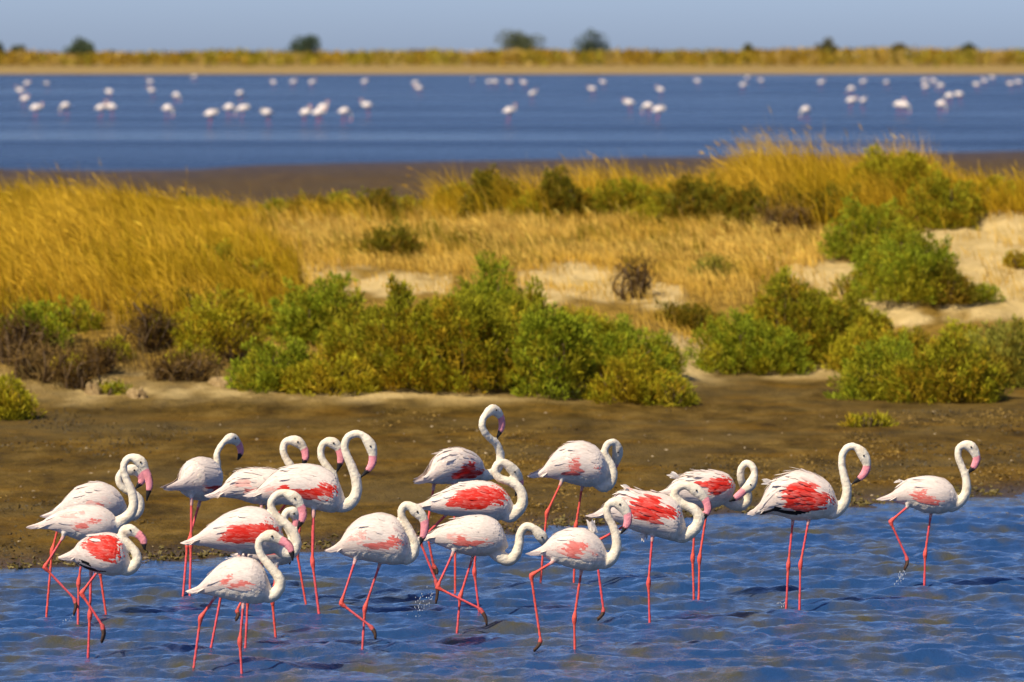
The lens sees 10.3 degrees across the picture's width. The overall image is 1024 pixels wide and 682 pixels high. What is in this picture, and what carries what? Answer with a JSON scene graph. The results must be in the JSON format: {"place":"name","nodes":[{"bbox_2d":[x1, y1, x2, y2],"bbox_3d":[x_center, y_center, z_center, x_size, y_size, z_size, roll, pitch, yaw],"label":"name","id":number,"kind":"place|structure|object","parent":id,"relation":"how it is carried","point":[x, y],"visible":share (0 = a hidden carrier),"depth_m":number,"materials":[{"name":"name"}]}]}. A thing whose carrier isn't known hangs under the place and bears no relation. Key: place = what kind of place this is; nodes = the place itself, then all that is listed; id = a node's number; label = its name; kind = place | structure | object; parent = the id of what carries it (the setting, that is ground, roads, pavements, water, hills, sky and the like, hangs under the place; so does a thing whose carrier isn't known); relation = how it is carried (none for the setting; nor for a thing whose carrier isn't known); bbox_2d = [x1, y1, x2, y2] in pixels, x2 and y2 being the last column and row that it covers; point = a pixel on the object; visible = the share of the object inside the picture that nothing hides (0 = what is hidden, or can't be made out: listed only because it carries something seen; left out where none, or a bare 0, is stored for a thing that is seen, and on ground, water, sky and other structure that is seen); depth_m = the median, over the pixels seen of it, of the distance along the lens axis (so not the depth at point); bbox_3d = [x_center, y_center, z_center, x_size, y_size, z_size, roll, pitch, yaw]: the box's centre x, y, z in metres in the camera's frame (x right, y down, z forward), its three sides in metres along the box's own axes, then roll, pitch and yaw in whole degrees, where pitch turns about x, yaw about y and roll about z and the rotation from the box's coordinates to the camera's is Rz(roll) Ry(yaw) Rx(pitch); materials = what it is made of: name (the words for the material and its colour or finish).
{"place":"outdoors","nodes":[
{"label":"outdoors","id":0,"kind":"place"},
{"bbox_2d":[0,283,244,392],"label":"bank grass","id":1,"kind":"structure","parent":0,"point":[138,362],"depth_m":67.12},
{"bbox_2d":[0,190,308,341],"bbox_3d":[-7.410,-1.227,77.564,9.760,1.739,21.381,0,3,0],"label":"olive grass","id":2,"kind":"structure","parent":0,"point":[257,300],"depth_m":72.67,"materials":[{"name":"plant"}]},
{"bbox_2d":[191,177,464,230],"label":"crest grass","id":3,"kind":"structure","parent":0,"point":[250,215],"depth_m":83.38,"materials":[{"name":"plant"}]},
{"bbox_2d":[0,55,1023,578],"bbox_3d":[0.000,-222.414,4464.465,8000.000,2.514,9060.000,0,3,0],"label":"ground","id":4,"kind":"structure","parent":0,"point":[768,417],"depth_m":63.51,"materials":[{"name":"soil"}]},
{"bbox_2d":[0,307,39,365],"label":"dead shrub","id":5,"kind":"object","parent":4,"relation":"on","point":[18,332],"visible":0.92,"depth_m":66.34,"materials":[{"name":"brown plant"}]},
{"bbox_2d":[0,371,46,420],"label":"shrub","id":6,"kind":"object","parent":4,"relation":"on","point":[14,403],"visible":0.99,"depth_m":62.58,"materials":[{"name":"green plant"}]},
{"bbox_2d":[0,304,56,354],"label":"dead shrub","id":7,"kind":"object","parent":4,"relation":"on","point":[33,334],"visible":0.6,"depth_m":66.90,"materials":[{"name":"brown plant"}]},
{"bbox_2d":[0,293,77,347],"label":"shrub","id":8,"kind":"object","parent":4,"relation":"on","point":[53,316],"visible":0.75,"depth_m":67.35,"materials":[{"name":"green plant"}]},
{"bbox_2d":[1,329,76,383],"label":"dead shrub","id":9,"kind":"object","parent":4,"relation":"on","point":[46,378],"visible":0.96,"depth_m":65.85,"materials":[{"name":"brown plant"}]},
{"bbox_2d":[62,36,94,64],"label":"tree","id":10,"kind":"object","parent":4,"relation":"on","point":[80,45],"visible":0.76,"depth_m":1185.29,"materials":[{"name":"green plant"}]},
{"bbox_2d":[47,341,116,390],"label":"dead shrub","id":11,"kind":"object","parent":4,"relation":"on","point":[82,375],"visible":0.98,"depth_m":65.53,"materials":[{"name":"brown plant"}]},
{"bbox_2d":[57,293,108,333],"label":"shrub","id":12,"kind":"object","parent":4,"relation":"on","point":[78,314],"visible":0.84,"depth_m":68.34,"materials":[{"name":"green plant"}]},
{"bbox_2d":[75,326,129,379],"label":"dead shrub","id":13,"kind":"object","parent":4,"relation":"on","point":[111,354],"visible":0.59,"depth_m":66.46,"materials":[{"name":"brown plant"}]},
{"bbox_2d":[96,377,132,395],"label":"shrub","id":14,"kind":"object","parent":4,"relation":"on","point":[108,388],"visible":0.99,"depth_m":65.26,"materials":[{"name":"green plant"}]},
{"bbox_2d":[106,285,189,352],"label":"dead shrub","id":15,"kind":"object","parent":4,"relation":"on","point":[143,334],"visible":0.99,"depth_m":67.58,"materials":[{"name":"brown plant"}]},
{"bbox_2d":[0,157,305,324],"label":"tall golden grass","id":16,"kind":"structure","parent":4,"relation":"on","point":[44,218],"depth_m":73.61,"materials":[{"name":"plant"}]},
{"bbox_2d":[140,349,203,381],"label":"dead shrub","id":17,"kind":"object","parent":4,"relation":"on","point":[159,374],"visible":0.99,"depth_m":66.25,"materials":[{"name":"brown plant"}]},
{"bbox_2d":[161,339,220,363],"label":"shrub","id":18,"kind":"object","parent":4,"relation":"on","point":[186,345],"visible":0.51,"depth_m":67.07,"materials":[{"name":"green plant"}]},
{"bbox_2d":[163,344,226,382],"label":"dead shrub","id":19,"kind":"object","parent":4,"relation":"on","point":[203,375],"visible":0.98,"depth_m":66.26,"materials":[{"name":"brown plant"}]},
{"bbox_2d":[169,281,269,356],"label":"shrub","id":20,"kind":"object","parent":4,"relation":"on","point":[203,317],"visible":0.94,"depth_m":67.60,"materials":[{"name":"green plant"}]},
{"bbox_2d":[235,300,276,332],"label":"shrub","id":21,"kind":"object","parent":4,"relation":"on","point":[257,309],"visible":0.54,"depth_m":70.06,"materials":[{"name":"green plant"}]},
{"bbox_2d":[233,256,280,286],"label":"shrub","id":22,"kind":"object","parent":4,"relation":"on","point":[267,266],"visible":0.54,"depth_m":73.94,"materials":[{"name":"green plant"}]},
{"bbox_2d":[222,331,322,393],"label":"shrub","id":23,"kind":"object","parent":4,"relation":"on","point":[263,373],"visible":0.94,"depth_m":65.73,"materials":[{"name":"green plant"}]},
{"bbox_2d":[269,189,335,217],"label":"shrub","id":24,"kind":"object","parent":4,"relation":"on","point":[310,198],"visible":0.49,"depth_m":84.13,"materials":[{"name":"green plant"}]},
{"bbox_2d":[286,34,321,57],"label":"tree","id":25,"kind":"object","parent":4,"relation":"on","point":[309,43],"visible":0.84,"depth_m":1194.11,"materials":[{"name":"green plant"}]},
{"bbox_2d":[264,270,372,344],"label":"shrub","id":26,"kind":"object","parent":4,"relation":"on","point":[310,316],"visible":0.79,"depth_m":69.63,"materials":[{"name":"green plant"}]},
{"bbox_2d":[271,348,384,396],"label":"shrub","id":27,"kind":"object","parent":4,"relation":"on","point":[347,374],"visible":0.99,"depth_m":65.40,"materials":[{"name":"green plant"}]},
{"bbox_2d":[308,302,399,371],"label":"shrub","id":28,"kind":"object","parent":4,"relation":"on","point":[330,347],"visible":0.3,"depth_m":66.85,"materials":[{"name":"green plant"}]},
{"bbox_2d":[316,186,392,211],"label":"shrub","id":29,"kind":"object","parent":4,"relation":"on","point":[340,197],"visible":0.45,"depth_m":84.51,"materials":[{"name":"green plant"}]},
{"bbox_2d":[351,186,416,219],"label":"shrub","id":30,"kind":"object","parent":4,"relation":"on","point":[382,196],"visible":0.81,"depth_m":84.08,"materials":[{"name":"green plant"}]},
{"bbox_2d":[356,213,427,260],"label":"shrub","id":31,"kind":"object","parent":4,"relation":"on","point":[399,239],"visible":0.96,"depth_m":78.33,"materials":[{"name":"green plant"}]},
{"bbox_2d":[341,272,472,393],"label":"shrub","id":32,"kind":"object","parent":4,"relation":"on","point":[385,355],"visible":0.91,"depth_m":65.65,"materials":[{"name":"green plant"}]},
{"bbox_2d":[401,279,538,393],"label":"shrub","id":33,"kind":"object","parent":4,"relation":"on","point":[480,335],"visible":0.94,"depth_m":65.39,"materials":[{"name":"green plant"}]},
{"bbox_2d":[445,249,525,320],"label":"shrub","id":34,"kind":"object","parent":4,"relation":"on","point":[492,283],"visible":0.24,"depth_m":70.40,"materials":[{"name":"green plant"}]},
{"bbox_2d":[455,163,528,219],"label":"shrub","id":35,"kind":"object","parent":4,"relation":"on","point":[481,178],"visible":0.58,"depth_m":83.19,"materials":[{"name":"green plant"}]},
{"bbox_2d":[0,483,1002,568],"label":"shore weed","id":36,"kind":"object","parent":4,"relation":"on","point":[563,518],"visible":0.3,"depth_m":47.90,"materials":[{"name":"plant"}]},
{"bbox_2d":[0,45,1023,66],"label":"scrub","id":37,"kind":"object","parent":4,"relation":"on","point":[784,57],"visible":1,"depth_m":1171.85,"materials":[{"name":"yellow plant"}]},
{"bbox_2d":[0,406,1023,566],"bbox_3d":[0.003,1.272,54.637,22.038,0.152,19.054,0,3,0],"label":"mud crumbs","id":38,"kind":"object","parent":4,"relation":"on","point":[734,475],"visible":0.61,"depth_m":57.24,"materials":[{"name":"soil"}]},
{"bbox_2d":[494,28,546,59],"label":"tree","id":39,"kind":"object","parent":4,"relation":"on","point":[523,42],"visible":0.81,"depth_m":1195.40,"materials":[{"name":"green plant"}]},
{"bbox_2d":[485,275,566,376],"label":"shrub","id":40,"kind":"object","parent":4,"relation":"on","point":[532,298],"visible":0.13,"depth_m":67.39,"materials":[{"name":"green plant"}]},
{"bbox_2d":[500,299,603,400],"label":"shrub","id":41,"kind":"object","parent":4,"relation":"on","point":[555,373],"visible":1,"depth_m":65.18,"materials":[{"name":"green plant"}]},
{"bbox_2d":[530,164,596,218],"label":"shrub","id":42,"kind":"object","parent":4,"relation":"on","point":[557,192],"visible":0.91,"depth_m":82.56,"materials":[{"name":"green plant"}]},
{"bbox_2d":[398,151,739,222],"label":"crest edge grass","id":43,"kind":"structure","parent":4,"relation":"on","point":[581,182],"depth_m":83.55,"materials":[{"name":"plant"}]},
{"bbox_2d":[572,28,611,64],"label":"tree","id":44,"kind":"object","parent":4,"relation":"on","point":[590,44],"visible":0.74,"depth_m":1190.01,"materials":[{"name":"green plant"}]},
{"bbox_2d":[582,175,657,216],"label":"shrub","id":45,"kind":"object","parent":4,"relation":"on","point":[624,191],"visible":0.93,"depth_m":82.65,"materials":[{"name":"green plant"}]},
{"bbox_2d":[568,311,680,377],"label":"shrub","id":46,"kind":"object","parent":4,"relation":"on","point":[614,339],"visible":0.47,"depth_m":67.69,"materials":[{"name":"green plant"}]},
{"bbox_2d":[602,245,663,300],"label":"dead shrub","id":47,"kind":"object","parent":4,"relation":"on","point":[639,279],"visible":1,"depth_m":75.23,"materials":[{"name":"brown plant"}]},
{"bbox_2d":[581,345,690,405],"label":"shrub","id":48,"kind":"object","parent":4,"relation":"on","point":[628,381],"visible":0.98,"depth_m":65.10,"materials":[{"name":"green plant"}]},
{"bbox_2d":[627,197,675,224],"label":"shrub","id":49,"kind":"object","parent":4,"relation":"on","point":[646,206],"visible":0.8,"depth_m":82.06,"materials":[{"name":"green plant"}]},
{"bbox_2d":[642,328,689,374],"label":"shrub","id":50,"kind":"object","parent":4,"relation":"on","point":[678,356],"visible":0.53,"depth_m":68.30,"materials":[{"name":"green plant"}]},
{"bbox_2d":[643,375,701,406],"bbox_3d":[1.830,0.623,65.011,0.702,0.486,0.704,0,3,0],"label":"shrub","id":51,"kind":"object","parent":4,"relation":"on","point":[675,394],"visible":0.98,"depth_m":64.87,"materials":[{"name":"green plant"}]},
{"bbox_2d":[652,298,723,335],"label":"shrub","id":52,"kind":"object","parent":4,"relation":"on","point":[692,318],"visible":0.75,"depth_m":73.03,"materials":[{"name":"green plant"}]},
{"bbox_2d":[649,170,735,221],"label":"shrub","id":53,"kind":"object","parent":4,"relation":"on","point":[683,192],"visible":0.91,"depth_m":81.92,"materials":[{"name":"green plant"}]},
{"bbox_2d":[687,251,741,278],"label":"shrub","id":54,"kind":"object","parent":4,"relation":"on","point":[714,262],"visible":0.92,"depth_m":76.62,"materials":[{"name":"green plant"}]},
{"bbox_2d":[704,179,774,222],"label":"shrub","id":55,"kind":"object","parent":4,"relation":"on","point":[729,203],"visible":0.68,"depth_m":81.63,"materials":[{"name":"green plant"}]},
{"bbox_2d":[683,307,821,376],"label":"shrub","id":56,"kind":"object","parent":4,"relation":"on","point":[737,344],"visible":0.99,"depth_m":69.70,"materials":[{"name":"green plant"}]},
{"bbox_2d":[754,192,818,232],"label":"dead shrub","id":57,"kind":"object","parent":4,"relation":"on","point":[787,216],"visible":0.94,"depth_m":80.58,"materials":[{"name":"brown plant"}]},
{"bbox_2d":[752,182,838,224],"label":"shrub","id":58,"kind":"object","parent":4,"relation":"on","point":[782,188],"visible":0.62,"depth_m":81.22,"materials":[{"name":"green plant"}]},
{"bbox_2d":[742,264,860,368],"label":"shrub","id":59,"kind":"object","parent":4,"relation":"on","point":[822,322],"visible":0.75,"depth_m":70.56,"materials":[{"name":"green plant"}]},
{"bbox_2d":[808,180,863,222],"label":"shrub","id":60,"kind":"object","parent":4,"relation":"on","point":[834,188],"visible":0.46,"depth_m":80.94,"materials":[{"name":"green plant"}]},
{"bbox_2d":[827,269,868,297],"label":"shrub","id":61,"kind":"object","parent":4,"relation":"on","point":[839,284],"visible":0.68,"depth_m":75.18,"materials":[{"name":"green plant"}]},
{"bbox_2d":[824,286,895,338],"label":"shrub","id":62,"kind":"object","parent":4,"relation":"on","point":[851,300],"visible":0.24,"depth_m":72.17,"materials":[{"name":"green plant"}]},
{"bbox_2d":[816,192,910,259],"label":"shrub","id":63,"kind":"object","parent":4,"relation":"on","point":[871,220],"visible":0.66,"depth_m":77.70,"materials":[{"name":"green plant"}]},
{"bbox_2d":[817,315,912,371],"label":"shrub","id":64,"kind":"object","parent":4,"relation":"on","point":[842,349],"visible":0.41,"depth_m":69.78,"materials":[{"name":"green plant"}]},
{"bbox_2d":[836,410,898,427],"bbox_3d":[3.863,0.875,61.534,0.714,0.298,0.431,0,3,0],"label":"shrub","id":65,"kind":"object","parent":4,"relation":"on","point":[852,421],"visible":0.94,"depth_m":61.48,"materials":[{"name":"green plant"}]},
{"bbox_2d":[822,331,938,401],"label":"shrub","id":66,"kind":"object","parent":4,"relation":"on","point":[862,373],"visible":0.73,"depth_m":66.06,"materials":[{"name":"green plant"}]},
{"bbox_2d":[840,216,923,280],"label":"shrub","id":67,"kind":"object","parent":4,"relation":"on","point":[900,233],"visible":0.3,"depth_m":75.77,"materials":[{"name":"green plant"}]},
{"bbox_2d":[846,142,943,207],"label":"shrub","id":68,"kind":"object","parent":4,"relation":"on","point":[909,165],"visible":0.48,"depth_m":82.48,"materials":[{"name":"green plant"}]},
{"bbox_2d":[847,227,962,304],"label":"shrub","id":69,"kind":"object","parent":4,"relation":"on","point":[904,279],"visible":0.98,"depth_m":74.31,"materials":[{"name":"green plant"}]},
{"bbox_2d":[874,325,936,367],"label":"shrub","id":70,"kind":"object","parent":4,"relation":"on","point":[913,337],"visible":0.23,"depth_m":69.55,"materials":[{"name":"green plant"}]},
{"bbox_2d":[893,169,987,230],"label":"shrub","id":71,"kind":"object","parent":4,"relation":"on","point":[921,204],"visible":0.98,"depth_m":80.50,"materials":[{"name":"green plant"}]},
{"bbox_2d":[873,324,1014,404],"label":"shrub","id":72,"kind":"object","parent":4,"relation":"on","point":[964,379],"visible":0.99,"depth_m":65.37,"materials":[{"name":"green plant"}]},
{"bbox_2d":[922,258,987,306],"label":"shrub","id":73,"kind":"object","parent":4,"relation":"on","point":[962,287],"visible":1,"depth_m":74.09,"materials":[{"name":"green plant"}]},
{"bbox_2d":[927,317,990,352],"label":"shrub","id":74,"kind":"object","parent":4,"relation":"on","point":[953,320],"visible":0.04,"depth_m":69.16,"materials":[{"name":"green plant"}]},
{"bbox_2d":[965,281,1006,303],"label":"shrub","id":75,"kind":"object","parent":4,"relation":"on","point":[988,293],"visible":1,"depth_m":74.31,"materials":[{"name":"green plant"}]},
{"bbox_2d":[949,313,1023,387],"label":"shrub","id":76,"kind":"object","parent":4,"relation":"on","point":[1006,348],"visible":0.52,"depth_m":67.44,"materials":[{"name":"green plant"}]},
{"bbox_2d":[961,173,1023,209],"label":"shrub","id":77,"kind":"object","parent":4,"relation":"on","point":[990,182],"visible":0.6,"depth_m":81.58,"materials":[{"name":"green plant"}]},
{"bbox_2d":[0,493,1023,681],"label":"lagoon water","id":78,"kind":"structure","parent":0,"point":[859,616],"depth_m":41.42,"materials":[{"name":"liquid"}]},
{"bbox_2d":[26,454,152,624],"bbox_3d":[-3.031,1.501,40.843,0.910,1.387,0.231,0,3,-4],"label":"flamingo","id":79,"kind":"object","parent":78,"relation":"on","point":[79,522],"visible":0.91,"depth_m":40.78,"materials":[{"name":"white"}]},
{"bbox_2d":[39,464,144,616],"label":"flamingo","id":80,"kind":"object","parent":78,"relation":"on","point":[107,496],"visible":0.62,"depth_m":41.35,"materials":[{"name":"white"}]},
{"bbox_2d":[58,524,146,657],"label":"flamingo","id":81,"kind":"object","parent":78,"relation":"on","point":[105,553],"visible":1,"depth_m":38.64,"materials":[{"name":"white"}]},
{"bbox_2d":[160,433,243,595],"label":"flamingo","id":82,"kind":"object","parent":78,"relation":"on","point":[198,478],"visible":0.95,"depth_m":43.10,"materials":[{"name":"white"}]},
{"bbox_2d":[186,530,294,673],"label":"flamingo","id":83,"kind":"object","parent":78,"relation":"on","point":[243,580],"visible":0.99,"depth_m":37.69,"materials":[{"name":"white"}]},
{"bbox_2d":[181,489,306,647],"bbox_3d":[-1.841,1.651,39.046,0.870,1.272,0.262,0,3,0],"label":"flamingo","id":84,"kind":"object","parent":78,"relation":"on","point":[239,531],"visible":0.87,"depth_m":38.97,"materials":[{"name":"white"}]},
{"bbox_2d":[204,435,308,563],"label":"flamingo","id":85,"kind":"object","parent":78,"relation":"on","point":[238,484],"visible":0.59,"depth_m":42.33,"materials":[{"name":"white"}]},
{"bbox_2d":[230,507,298,636],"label":"flamingo","id":86,"kind":"object","parent":78,"relation":"on","point":[292,513],"visible":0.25,"depth_m":40.05,"materials":[{"name":"white"}]},
{"bbox_2d":[244,437,343,603],"bbox_3d":[-1.610,1.421,42.108,0.744,1.419,0.203,0,3,-2],"label":"flamingo","id":87,"kind":"object","parent":78,"relation":"on","point":[333,443],"visible":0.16,"depth_m":42.11,"materials":[{"name":"white"}]},
{"bbox_2d":[243,430,376,613],"bbox_3d":[-1.468,1.408,41.342,0.978,1.527,0.260,0,3,0],"label":"flamingo","id":88,"kind":"object","parent":78,"relation":"on","point":[316,487],"visible":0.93,"depth_m":41.27,"materials":[{"name":"white"}]},
{"bbox_2d":[324,501,428,649],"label":"flamingo","id":89,"kind":"object","parent":78,"relation":"on","point":[380,538],"visible":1,"depth_m":39.05,"materials":[{"name":"white"}]},
{"bbox_2d":[413,404,504,592],"bbox_3d":[-0.405,1.283,43.243,0.891,1.581,0.253,-2,4,-38],"label":"flamingo","id":90,"kind":"object","parent":78,"relation":"on","point":[452,465],"visible":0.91,"depth_m":43.15,"materials":[{"name":"white"}]},
{"bbox_2d":[418,459,527,611],"bbox_3d":[-0.316,1.508,41.583,0.868,1.300,0.247,0,3,-2],"label":"flamingo","id":91,"kind":"object","parent":78,"relation":"on","point":[479,497],"visible":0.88,"depth_m":41.51,"materials":[{"name":"white"}]},
{"bbox_2d":[418,514,548,632],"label":"flamingo","id":92,"kind":"object","parent":78,"relation":"on","point":[472,536],"visible":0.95,"depth_m":40.19,"materials":[{"name":"white"}]},
{"bbox_2d":[527,439,622,582],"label":"flamingo","id":93,"kind":"object","parent":78,"relation":"on","point":[582,464],"visible":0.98,"depth_m":43.75,"materials":[{"name":"white"}]},
{"bbox_2d":[525,497,631,651],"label":"flamingo","id":94,"kind":"object","parent":78,"relation":"on","point":[581,549],"visible":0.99,"depth_m":38.90,"materials":[{"name":"white"}]},
{"bbox_2d":[585,481,711,622],"bbox_3d":[0.983,1.599,40.977,0.909,1.182,0.279,0,3,0],"label":"flamingo","id":95,"kind":"object","parent":78,"relation":"on","point":[657,514],"visible":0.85,"depth_m":40.90,"materials":[{"name":"white"}]},
{"bbox_2d":[659,460,757,599],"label":"flamingo","id":96,"kind":"object","parent":78,"relation":"on","point":[718,486],"visible":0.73,"depth_m":42.70,"materials":[{"name":"white"}]},
{"bbox_2d":[747,443,870,609],"bbox_3d":[2.196,1.441,42.111,0.919,1.382,0.285,0,3,0],"label":"flamingo","id":97,"kind":"object","parent":78,"relation":"on","point":[801,495],"visible":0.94,"depth_m":42.03,"materials":[{"name":"white"}]},
{"bbox_2d":[876,440,980,585],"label":"flamingo","id":98,"kind":"object","parent":78,"relation":"on","point":[931,495],"visible":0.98,"depth_m":43.72,"materials":[{"name":"white"}]},
{"bbox_2d":[0,74,1023,169],"bbox_3d":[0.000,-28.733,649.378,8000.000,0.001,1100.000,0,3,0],"label":"lake water","id":99,"kind":"structure","parent":0,"point":[454,117],"depth_m":363.89,"materials":[{"name":"blue liquid"}]},
{"bbox_2d":[0,0,1023,54],"label":"sky","id":100,"kind":"structure","parent":0,"point":[44,25],"materials":[{"name":"blue"}]},
{"bbox_2d":[243,194,848,312],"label":"short dry grass","id":101,"kind":"structure","parent":0,"point":[460,257],"depth_m":79.04,"materials":[{"name":"plant"}]},
{"bbox_2d":[273,254,841,358],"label":"sparse sand grass","id":102,"kind":"structure","parent":0,"point":[586,289],"depth_m":75.27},
{"bbox_2d":[635,106,1023,232],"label":"crest grass","id":103,"kind":"structure","parent":0,"point":[810,173],"depth_m":82.17,"materials":[{"name":"plant"}]},
{"bbox_2d":[937,206,1023,301],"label":"slope grass","id":104,"kind":"structure","parent":0,"point":[1005,246],"depth_m":77.23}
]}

